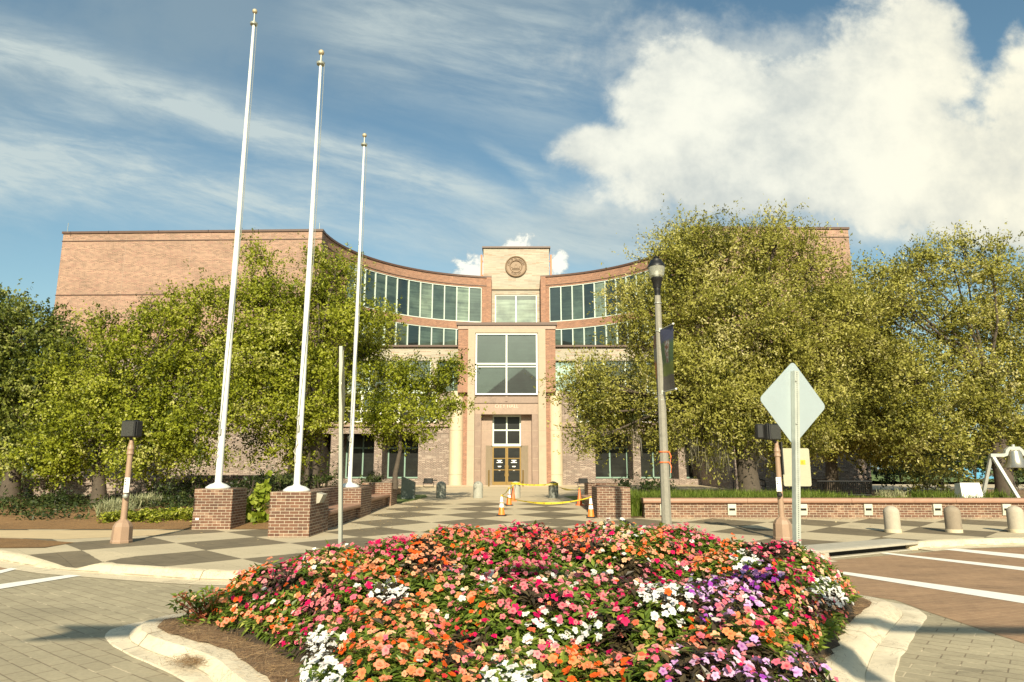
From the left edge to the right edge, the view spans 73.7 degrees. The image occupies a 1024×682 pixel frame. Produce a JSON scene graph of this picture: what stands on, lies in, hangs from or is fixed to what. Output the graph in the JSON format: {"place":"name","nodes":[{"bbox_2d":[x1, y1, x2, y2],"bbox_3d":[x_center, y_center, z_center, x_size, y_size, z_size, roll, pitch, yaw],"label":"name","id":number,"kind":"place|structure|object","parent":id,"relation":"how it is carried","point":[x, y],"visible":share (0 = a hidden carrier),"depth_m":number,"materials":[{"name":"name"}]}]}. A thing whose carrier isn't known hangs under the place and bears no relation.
{"place":"outdoors","nodes":[
{"label":"outdoors","id":0,"kind":"place"},
{"bbox_2d":[0,538,73,547],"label":"verge","id":1,"kind":"structure","parent":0,"point":[16,543],"depth_m":13.68,"materials":[{"name":"beige concrete"}]},
{"bbox_2d":[0,530,183,538],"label":"sidewalk","id":2,"kind":"structure","parent":0,"point":[56,534],"depth_m":15.83,"materials":[{"name":"beige concrete"}]},
{"bbox_2d":[338,346,344,547],"bbox_3d":[-2.144,1.597,8.553,0.176,3.108,0.993,1,-11,-3],"label":"post","id":3,"kind":"object","parent":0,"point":[341,426],"visible":0.9,"depth_m":8.55,"materials":[{"name":"metal"}]},
{"bbox_2d":[0,484,1023,569],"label":"plaza","id":4,"kind":"structure","parent":0,"point":[237,549],"depth_m":16.61,"materials":[{"name":"beige concrete"}]},
{"bbox_2d":[110,420,142,543],"bbox_3d":[-7.957,2.886,14.129,0.383,2.485,0.385,0,-11,0],"label":"pedestrian signal","id":5,"kind":"object","parent":4,"relation":"on","point":[122,530],"visible":1,"depth_m":14.02,"materials":[{"name":"beige paint"}]},
{"bbox_2d":[0,486,400,528],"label":"planting bed","id":6,"kind":"object","parent":4,"relation":"on","point":[11,522],"visible":0.03,"depth_m":17.89,"materials":[{"name":"brown soil"}]},
{"bbox_2d":[0,483,72,506],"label":"evergreen shrub","id":7,"kind":"object","parent":6,"relation":"on","point":[29,496],"visible":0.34,"depth_m":23.65,"materials":[{"name":"green plant"}]},
{"bbox_2d":[0,278,117,498],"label":"oak tree","id":8,"kind":"object","parent":6,"relation":"on","point":[19,334],"visible":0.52,"depth_m":27.99,"materials":[{"name":"green plant"}]},
{"bbox_2d":[34,481,91,507],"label":"evergreen shrub","id":9,"kind":"object","parent":6,"relation":"on","point":[52,497],"visible":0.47,"depth_m":22.40,"materials":[{"name":"green plant"}]},
{"bbox_2d":[0,493,269,520],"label":"ground cover","id":10,"kind":"object","parent":6,"relation":"on","point":[51,510],"visible":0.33,"depth_m":20.87,"materials":[{"name":"green plant"}]},
{"bbox_2d":[0,261,275,502],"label":"oak tree","id":11,"kind":"object","parent":6,"relation":"on","point":[170,425],"visible":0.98,"depth_m":24.23,"materials":[{"name":"green plant"}]},
{"bbox_2d":[95,507,192,523],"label":"ground cover","id":12,"kind":"object","parent":6,"relation":"on","point":[181,513],"visible":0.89,"depth_m":18.29,"materials":[{"name":"green plant"}]},
{"bbox_2d":[23,475,292,497],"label":"ornamental grass","id":13,"kind":"structure","parent":6,"relation":"on","point":[85,487],"depth_m":29.37,"materials":[{"name":"green plant"}]},
{"bbox_2d":[137,475,186,500],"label":"evergreen shrub","id":14,"kind":"object","parent":6,"relation":"on","point":[161,489],"visible":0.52,"depth_m":23.67,"materials":[{"name":"green plant"}]},
{"bbox_2d":[160,482,193,506],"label":"evergreen shrub","id":15,"kind":"object","parent":6,"relation":"on","point":[178,497],"visible":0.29,"depth_m":21.65,"materials":[{"name":"green plant"}]},
{"bbox_2d":[167,470,215,497],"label":"evergreen shrub","id":16,"kind":"object","parent":6,"relation":"on","point":[185,483],"visible":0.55,"depth_m":24.85,"materials":[{"name":"green plant"}]},
{"bbox_2d":[225,471,263,496],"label":"evergreen shrub","id":17,"kind":"object","parent":6,"relation":"on","point":[238,485],"visible":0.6,"depth_m":23.32,"materials":[{"name":"green plant"}]},
{"bbox_2d":[245,470,272,524],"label":"broadleaf plant","id":18,"kind":"object","parent":6,"relation":"on","point":[259,496],"visible":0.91,"depth_m":18.19,"materials":[{"name":"green plant"}]},
{"bbox_2d":[248,464,288,490],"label":"evergreen shrub","id":19,"kind":"object","parent":6,"relation":"on","point":[272,478],"visible":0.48,"depth_m":24.65,"materials":[{"name":"green plant"}]},
{"bbox_2d":[269,470,314,491],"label":"evergreen shrub","id":20,"kind":"object","parent":6,"relation":"on","point":[286,482],"visible":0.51,"depth_m":21.73,"materials":[{"name":"green plant"}]},
{"bbox_2d":[176,228,411,488],"bbox_3d":[-8.342,0.594,27.614,8.659,10.733,6.426,0,-11,0],"label":"oak tree","id":21,"kind":"object","parent":6,"relation":"on","point":[280,346],"visible":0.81,"depth_m":26.56,"materials":[{"name":"green plant"}]},
{"bbox_2d":[302,461,338,488],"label":"evergreen shrub","id":22,"kind":"object","parent":6,"relation":"on","point":[325,479],"visible":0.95,"depth_m":25.70,"materials":[{"name":"green plant"}]},
{"bbox_2d":[191,488,247,529],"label":"brick plinth","id":23,"kind":"structure","parent":4,"relation":"on","point":[220,509],"depth_m":16.90,"materials":[{"name":"brown brick"}]},
{"bbox_2d":[205,9,257,488],"bbox_3d":[-7.498,-2.965,18.664,0.600,13.671,0.600,0,-11,0],"label":"flagpole","id":24,"kind":"object","parent":23,"relation":"on","point":[217,484],"visible":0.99,"depth_m":18.28,"materials":[{"name":"white metal"}]},
{"bbox_2d":[268,490,328,536],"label":"brick plinth","id":25,"kind":"structure","parent":4,"relation":"on","point":[299,514],"depth_m":15.13,"materials":[{"name":"brick"}]},
{"bbox_2d":[283,49,324,491],"bbox_3d":[-4.935,-2.052,16.662,0.600,11.170,0.600,0,-11,0],"label":"flagpole","id":26,"kind":"object","parent":25,"relation":"on","point":[296,486],"visible":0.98,"depth_m":16.36,"materials":[{"name":"white metal"}]},
{"bbox_2d":[310,487,360,528],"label":"bench wall","id":27,"kind":"structure","parent":4,"relation":"on","point":[349,511],"depth_m":18.73,"materials":[{"name":"brick"}]},
{"bbox_2d":[343,486,371,517],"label":"brick plinth","id":28,"kind":"structure","parent":4,"relation":"on","point":[361,495],"depth_m":20.14,"materials":[{"name":"brown brick"}]},
{"bbox_2d":[343,133,366,486],"bbox_3d":[-4.959,-1.266,21.907,0.600,11.648,0.600,0,-11,0],"label":"flagpole","id":29,"kind":"object","parent":28,"relation":"on","point":[349,483],"visible":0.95,"depth_m":21.64,"materials":[{"name":"white metal"}]},
{"bbox_2d":[359,485,389,511],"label":"bench wall","id":30,"kind":"structure","parent":4,"relation":"on","point":[378,501],"depth_m":23.61,"materials":[{"name":"brick"}]},
{"bbox_2d":[362,482,396,505],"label":"brick pillar","id":31,"kind":"structure","parent":4,"relation":"on","point":[384,488],"depth_m":25.05,"materials":[{"name":"brown brick"}]},
{"bbox_2d":[397,495,426,502],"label":"turf","id":32,"kind":"structure","parent":4,"relation":"on","point":[399,500],"depth_m":29.41,"materials":[{"name":"green plant"}]},
{"bbox_2d":[401,476,415,498],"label":"stone slab","id":33,"kind":"structure","parent":32,"relation":"on","point":[408,486],"depth_m":29.34,"materials":[{"name":"stone"}]},
{"bbox_2d":[344,346,495,488],"bbox_3d":[-4.049,2.788,26.008,5.733,5.568,3.856,-7,-13,35],"label":"oak tree","id":34,"kind":"object","parent":4,"relation":"on","point":[379,412],"visible":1,"depth_m":25.78,"materials":[{"name":"green plant"}]},
{"bbox_2d":[511,481,519,497],"bbox_3d":[0.153,6.523,29.964,0.431,0.719,0.431,0,-11,0],"label":"bollard","id":35,"kind":"object","parent":4,"relation":"on","point":[517,490],"visible":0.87,"depth_m":29.77,"materials":[{"name":"concrete"}]},
{"bbox_2d":[502,482,589,503],"bbox_3d":[1.108,5.545,25.179,2.866,0.460,10.206,0,-11,0],"label":"caution tape","id":36,"kind":"object","parent":35,"relation":"attached to","point":[515,483],"visible":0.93,"depth_m":22.18,"materials":[{"name":"yellow plastic"}]},
{"bbox_2d":[592,486,630,517],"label":"brick pillar","id":37,"kind":"structure","parent":4,"relation":"on","point":[611,501],"depth_m":20.05,"materials":[{"name":"brown brick"}]},
{"bbox_2d":[647,255,673,533],"bbox_3d":[3.261,1.116,14.901,0.480,6.249,0.480,0,-11,0],"label":"street lamp","id":38,"kind":"object","parent":4,"relation":"on","point":[656,265],"visible":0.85,"depth_m":14.78,"materials":[{"name":"metal"}]},
{"bbox_2d":[658,323,676,394],"bbox_3d":[3.329,0.378,14.637,0.079,1.480,0.761,2,-11,-9],"label":"banner","id":39,"kind":"object","parent":38,"relation":"attached to","point":[666,336],"visible":1,"depth_m":14.63,"materials":[{"name":"fabric"}]},
{"bbox_2d":[754,423,791,539],"bbox_3d":[5.661,3.027,14.805,0.637,2.455,0.443,0,-11,0],"label":"pedestrian signal","id":40,"kind":"object","parent":4,"relation":"on","point":[782,527],"visible":0.95,"depth_m":14.72,"materials":[{"name":"beige paint"}]},
{"bbox_2d":[630,487,1023,508],"bbox_3d":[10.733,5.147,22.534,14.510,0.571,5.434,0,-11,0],"label":"liriope grass","id":41,"kind":"structure","parent":4,"relation":"on","point":[724,493],"depth_m":22.11,"materials":[{"name":"green plant"}]},
{"bbox_2d":[630,472,660,491],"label":"evergreen shrub","id":42,"kind":"object","parent":41,"relation":"on","point":[647,486],"visible":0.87,"depth_m":23.98,"materials":[{"name":"green plant"}]},
{"bbox_2d":[524,193,913,492],"bbox_3d":[8.080,0.186,25.762,15.248,11.575,7.264,0,-11,0],"label":"live oak tree","id":43,"kind":"object","parent":41,"relation":"on","point":[738,384],"visible":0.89,"depth_m":24.73,"materials":[{"name":"green plant"}]},
{"bbox_2d":[801,253,942,491],"bbox_3d":[15.776,1.178,31.752,8.788,11.459,6.872,0,-11,0],"label":"live oak tree","id":44,"kind":"object","parent":41,"relation":"on","point":[835,449],"visible":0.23,"depth_m":29.81,"materials":[{"name":"green plant"}]},
{"bbox_2d":[854,438,954,489],"bbox_3d":[20.577,5.972,36.948,4.706,4.259,4.987,0,-11,0],"label":"shrub","id":45,"kind":"object","parent":41,"relation":"on","point":[887,476],"visible":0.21,"depth_m":36.45,"materials":[{"name":"green plant"}]},
{"bbox_2d":[893,452,950,493],"bbox_3d":[19.678,6.494,32.449,2.283,3.116,4.202,-8,-13,35],"label":"shrub","id":46,"kind":"object","parent":41,"relation":"on","point":[926,486],"visible":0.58,"depth_m":32.15,"materials":[{"name":"green plant"}]},
{"bbox_2d":[826,218,1023,497],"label":"live oak tree","id":47,"kind":"object","parent":41,"relation":"on","point":[992,407],"visible":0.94,"depth_m":27.59,"materials":[{"name":"green plant"}]},
{"bbox_2d":[900,439,993,490],"bbox_3d":[22.119,6.454,35.028,5.600,3.171,3.848,0,-11,0],"label":"shrub","id":48,"kind":"object","parent":41,"relation":"on","point":[947,472],"visible":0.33,"depth_m":34.72,"materials":[{"name":"green plant"}]},
{"bbox_2d":[932,428,1020,482],"bbox_3d":[25.247,6.365,37.355,5.147,3.561,4.076,7,-13,-34],"label":"shrub","id":49,"kind":"object","parent":41,"relation":"on","point":[982,471],"visible":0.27,"depth_m":36.94,"materials":[{"name":"green plant"}]},
{"bbox_2d":[982,444,1023,497],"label":"bell frame","id":50,"kind":"object","parent":41,"relation":"on","point":[1013,454],"visible":1,"depth_m":23.55,"materials":[{"name":"silver metal"}]},
{"bbox_2d":[640,498,1023,517],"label":"planter wall","id":51,"kind":"structure","parent":4,"relation":"on","point":[824,507],"depth_m":19.99,"materials":[{"name":"brick"}]},
{"bbox_2d":[812,481,871,495],"bbox_3d":[12.122,5.576,25.049,1.908,0.894,0.693,-1,-11,7],"label":"park bench","id":52,"kind":"object","parent":4,"relation":"on","point":[859,493],"visible":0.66,"depth_m":24.84,"materials":[{"name":"black metal"}]},
{"bbox_2d":[883,506,901,532],"bbox_3d":[9.023,4.239,16.215,0.362,0.633,0.362,0,-11,0],"label":"bollard","id":53,"kind":"object","parent":4,"relation":"on","point":[891,518],"visible":0.96,"depth_m":16.09,"materials":[{"name":"concrete"}]},
{"bbox_2d":[943,506,962,532],"bbox_3d":[10.470,4.239,16.215,0.362,0.633,0.362,0,-11,0],"label":"bollard","id":54,"kind":"object","parent":4,"relation":"on","point":[952,519],"visible":0.97,"depth_m":16.09,"materials":[{"name":"concrete"}]},
{"bbox_2d":[954,483,982,497],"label":"monument block","id":55,"kind":"structure","parent":4,"relation":"on","point":[972,489],"depth_m":22.71,"materials":[{"name":"white stone"}]},
{"bbox_2d":[1006,506,1023,532],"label":"bollard","id":56,"kind":"object","parent":4,"relation":"on","point":[1015,518],"visible":0.99,"depth_m":16.10,"materials":[{"name":"concrete"}]},
{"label":"planting bed","id":57,"kind":"structure","parent":4,"relation":"on","visible":0},
{"bbox_2d":[620,484,652,515],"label":"tall grass","id":58,"kind":"structure","parent":57,"relation":"on","point":[636,510],"depth_m":20.45,"materials":[{"name":"green plant"}]},
{"bbox_2d":[0,469,1023,681],"bbox_3d":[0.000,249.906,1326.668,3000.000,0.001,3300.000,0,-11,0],"label":"road","id":59,"kind":"structure","parent":0,"point":[57,630],"depth_m":6.55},
{"bbox_2d":[0,575,80,588],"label":"road marking","id":60,"kind":"object","parent":59,"relation":"on","point":[13,584],"visible":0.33,"depth_m":9.81,"materials":[{"name":"paint"}]},
{"bbox_2d":[0,550,835,585],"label":"kerb","id":61,"kind":"structure","parent":59,"relation":"on","point":[144,573],"depth_m":10.35,"materials":[{"name":"concrete"}]},
{"bbox_2d":[33,223,872,489],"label":"city hall","id":62,"kind":"structure","parent":59,"relation":"on","point":[510,316],"depth_m":43.65,"materials":[{"name":"brick"}]},
{"bbox_2d":[345,434,373,477],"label":"window","id":63,"kind":"structure","parent":62,"relation":"in","point":[363,457],"depth_m":46.30,"materials":[{"name":"black glass"}]},
{"bbox_2d":[364,269,375,308],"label":"window","id":64,"kind":"structure","parent":62,"relation":"in","point":[371,289],"depth_m":45.48,"materials":[{"name":"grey glass"}]},
{"bbox_2d":[375,272,386,311],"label":"window","id":65,"kind":"structure","parent":62,"relation":"in","point":[381,279],"depth_m":46.18,"materials":[{"name":"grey glass"}]},
{"bbox_2d":[386,275,397,312],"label":"window","id":66,"kind":"structure","parent":62,"relation":"in","point":[392,281],"depth_m":46.85,"materials":[{"name":"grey glass"}]},
{"bbox_2d":[396,322,407,344],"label":"window","id":67,"kind":"structure","parent":62,"relation":"in","point":[404,339],"depth_m":46.93,"materials":[{"name":"green glass"}]},
{"bbox_2d":[397,277,408,315],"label":"window","id":68,"kind":"structure","parent":62,"relation":"in","point":[403,284],"depth_m":47.42,"materials":[{"name":"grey glass"}]},
{"bbox_2d":[387,434,418,477],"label":"window","id":69,"kind":"structure","parent":62,"relation":"in","point":[408,466],"depth_m":46.23,"materials":[{"name":"black glass"}]},
{"bbox_2d":[407,324,419,344],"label":"window","id":70,"kind":"structure","parent":62,"relation":"in","point":[413,330],"depth_m":47.46,"materials":[{"name":"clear glass"}]},
{"bbox_2d":[408,280,420,316],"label":"window","id":71,"kind":"structure","parent":62,"relation":"in","point":[414,286],"depth_m":47.93,"materials":[{"name":"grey glass"}]},
{"bbox_2d":[419,325,431,344],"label":"window","id":72,"kind":"structure","parent":62,"relation":"in","point":[425,338],"depth_m":47.95,"materials":[{"name":"green glass"}]},
{"bbox_2d":[420,282,432,318],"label":"window","id":73,"kind":"structure","parent":62,"relation":"in","point":[426,288],"depth_m":48.42,"materials":[{"name":"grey glass"}]},
{"bbox_2d":[431,327,443,344],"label":"window","id":74,"kind":"structure","parent":62,"relation":"in","point":[437,332],"depth_m":48.38,"materials":[{"name":"green glass"}]},
{"bbox_2d":[432,283,444,319],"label":"window","id":75,"kind":"structure","parent":62,"relation":"in","point":[438,299],"depth_m":48.84,"materials":[{"name":"green glass"}]},
{"bbox_2d":[444,328,455,344],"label":"window","id":76,"kind":"structure","parent":62,"relation":"in","point":[449,333],"depth_m":48.74,"materials":[{"name":"green glass"}]},
{"bbox_2d":[444,285,456,320],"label":"window","id":77,"kind":"structure","parent":62,"relation":"in","point":[450,305],"depth_m":49.19,"materials":[{"name":"green glass"}]},
{"bbox_2d":[456,286,468,321],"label":"window","id":78,"kind":"structure","parent":62,"relation":"in","point":[462,292],"depth_m":49.48,"materials":[{"name":"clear glass"}]},
{"bbox_2d":[469,287,481,321],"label":"window","id":79,"kind":"structure","parent":62,"relation":"in","point":[475,293],"depth_m":49.70,"materials":[{"name":"green glass"}]},
{"bbox_2d":[495,295,536,321],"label":"window","id":80,"kind":"structure","parent":62,"relation":"in","point":[505,310],"depth_m":50.90,"materials":[{"name":"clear glass"}]},
{"bbox_2d":[549,286,560,321],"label":"window","id":81,"kind":"structure","parent":62,"relation":"in","point":[554,292],"depth_m":49.49,"materials":[{"name":"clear glass"}]},
{"bbox_2d":[561,285,571,320],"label":"window","id":82,"kind":"structure","parent":62,"relation":"in","point":[566,291],"depth_m":49.24,"materials":[{"name":"green glass"}]},
{"bbox_2d":[561,328,572,344],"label":"window","id":83,"kind":"structure","parent":62,"relation":"in","point":[566,334],"depth_m":48.78,"materials":[{"name":"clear glass"}]},
{"bbox_2d":[572,284,583,319],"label":"window","id":84,"kind":"structure","parent":62,"relation":"in","point":[577,290],"depth_m":48.93,"materials":[{"name":"green glass"}]},
{"bbox_2d":[573,327,583,344],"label":"window","id":85,"kind":"structure","parent":62,"relation":"in","point":[578,333],"depth_m":48.45,"materials":[{"name":"green glass"}]},
{"bbox_2d":[583,282,594,318],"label":"window","id":86,"kind":"structure","parent":62,"relation":"in","point":[588,297],"depth_m":48.57,"materials":[{"name":"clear glass"}]},
{"bbox_2d":[594,280,605,317],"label":"window","id":87,"kind":"structure","parent":62,"relation":"in","point":[598,285],"depth_m":48.16,"materials":[{"name":"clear glass"}]},
{"bbox_2d":[595,434,627,477],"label":"window","id":88,"kind":"structure","parent":62,"relation":"in","point":[616,467],"depth_m":46.22,"materials":[{"name":"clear glass"}]},
{"bbox_2d":[640,434,671,477],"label":"window","id":89,"kind":"structure","parent":62,"relation":"in","point":[645,465],"depth_m":46.21,"materials":[{"name":"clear glass"}]},
{"bbox_2d":[105,595,926,681],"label":"kerb","id":90,"kind":"structure","parent":59,"relation":"on","point":[890,640],"depth_m":5.90,"materials":[{"name":"concrete"}]},
{"bbox_2d":[146,650,211,669],"bbox_3d":[-2.557,2.575,5.537,0.924,0.117,0.692,0,-11,0],"label":"pine straw","id":91,"kind":"object","parent":90,"relation":"on","point":[195,662],"visible":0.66,"depth_m":5.51,"materials":[{"name":"brown plant"}]},
{"bbox_2d":[207,517,863,681],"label":"impatiens bed","id":92,"kind":"object","parent":90,"relation":"in","point":[781,573],"visible":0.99,"depth_m":5.22,"materials":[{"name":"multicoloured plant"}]},
{"bbox_2d":[165,584,227,628],"bbox_3d":[-2.989,2.554,6.556,0.611,0.395,0.669,9,-14,-39],"label":"impatiens plant","id":93,"kind":"object","parent":92,"relation":"in","point":[193,598],"visible":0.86,"depth_m":6.52,"materials":[{"name":"green plant"}]},
{"bbox_2d":[119,591,897,681],"bbox_3d":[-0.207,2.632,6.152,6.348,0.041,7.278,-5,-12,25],"label":"pine straw bed","id":94,"kind":"object","parent":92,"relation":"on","point":[260,660],"visible":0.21,"depth_m":5.71,"materials":[{"name":"brown plant"}]},
{"bbox_2d":[294,624,355,681],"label":"impatiens plant","id":95,"kind":"object","parent":94,"relation":"on","point":[319,656],"visible":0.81,"depth_m":4.28,"materials":[{"name":"white plant"}]},
{"bbox_2d":[804,576,855,616],"bbox_3d":[3.168,2.584,6.869,0.526,0.535,2.714,-5,-12,24],"label":"impatiens plant","id":96,"kind":"object","parent":94,"relation":"on","point":[828,594],"visible":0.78,"depth_m":6.57,"materials":[{"name":"white plant"}]},
{"bbox_2d":[517,607,617,655],"bbox_3d":[0.362,1.970,4.638,0.710,0.291,0.755,0,-11,0],"label":"impatiens plant","id":97,"kind":"object","parent":92,"relation":"on","point":[597,629],"visible":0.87,"depth_m":4.52,"materials":[{"name":"white plant"}]},
{"bbox_2d":[631,580,698,635],"bbox_3d":[1.200,2.038,5.366,0.594,0.446,2.213,-2,-11,11],"label":"impatiens plant","id":98,"kind":"object","parent":92,"relation":"on","point":[652,604],"visible":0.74,"depth_m":4.56,"materials":[{"name":"white plant"}]},
{"bbox_2d":[760,363,824,545],"bbox_3d":[3.717,1.730,8.793,1.064,2.939,0.146,3,-11,-17],"label":"diamond sign","id":99,"kind":"object","parent":90,"relation":"on","point":[792,403],"visible":0.97,"depth_m":8.92,"materials":[{"name":"metal"}]},
{"bbox_2d":[779,442,811,485],"bbox_3d":[6.213,2.690,14.940,0.632,0.958,0.120,0,-11,0],"label":"sign panel","id":100,"kind":"object","parent":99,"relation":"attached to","point":[786,466],"visible":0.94,"depth_m":14.94,"materials":[{"name":"yellow metal"}]},
{"bbox_2d":[801,538,919,559],"bbox_3d":[6.640,4.155,13.163,3.283,0.474,0.680,6,-12,-29],"label":"storm drain","id":101,"kind":"object","parent":59,"relation":"in","point":[851,548],"visible":0.59,"depth_m":13.08,"materials":[{"name":"concrete"}]},
{"bbox_2d":[828,547,1023,642],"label":"crossing","id":102,"kind":"object","parent":59,"relation":"on","point":[1004,618],"visible":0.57,"depth_m":9.66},
{"bbox_2d":[843,572,1023,602],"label":"road marking","id":103,"kind":"object","parent":102,"relation":"on","point":[1005,596],"visible":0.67,"depth_m":9.16,"materials":[{"name":"paint"}]},
{"bbox_2d":[882,553,1023,569],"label":"road marking","id":104,"kind":"object","parent":102,"relation":"on","point":[991,565],"visible":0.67,"depth_m":11.79,"materials":[{"name":"paint"}]},
{"bbox_2d":[945,548,1023,558],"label":"road marking","id":105,"kind":"object","parent":102,"relation":"on","point":[997,553],"visible":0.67,"depth_m":13.05,"materials":[{"name":"paint"}]},
{"bbox_2d":[918,537,1023,550],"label":"kerb","id":106,"kind":"structure","parent":59,"relation":"on","point":[939,544],"depth_m":14.31,"materials":[{"name":"concrete"}]},
{"bbox_2d":[0,0,1023,468],"label":"sky","id":107,"kind":"structure","parent":0,"point":[563,126],"materials":[{"name":"blue"}]},
{"bbox_2d":[871,470,1023,481],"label":"lawn","id":108,"kind":"structure","parent":0,"point":[897,479],"depth_m":60.92,"materials":[{"name":"green plant"}]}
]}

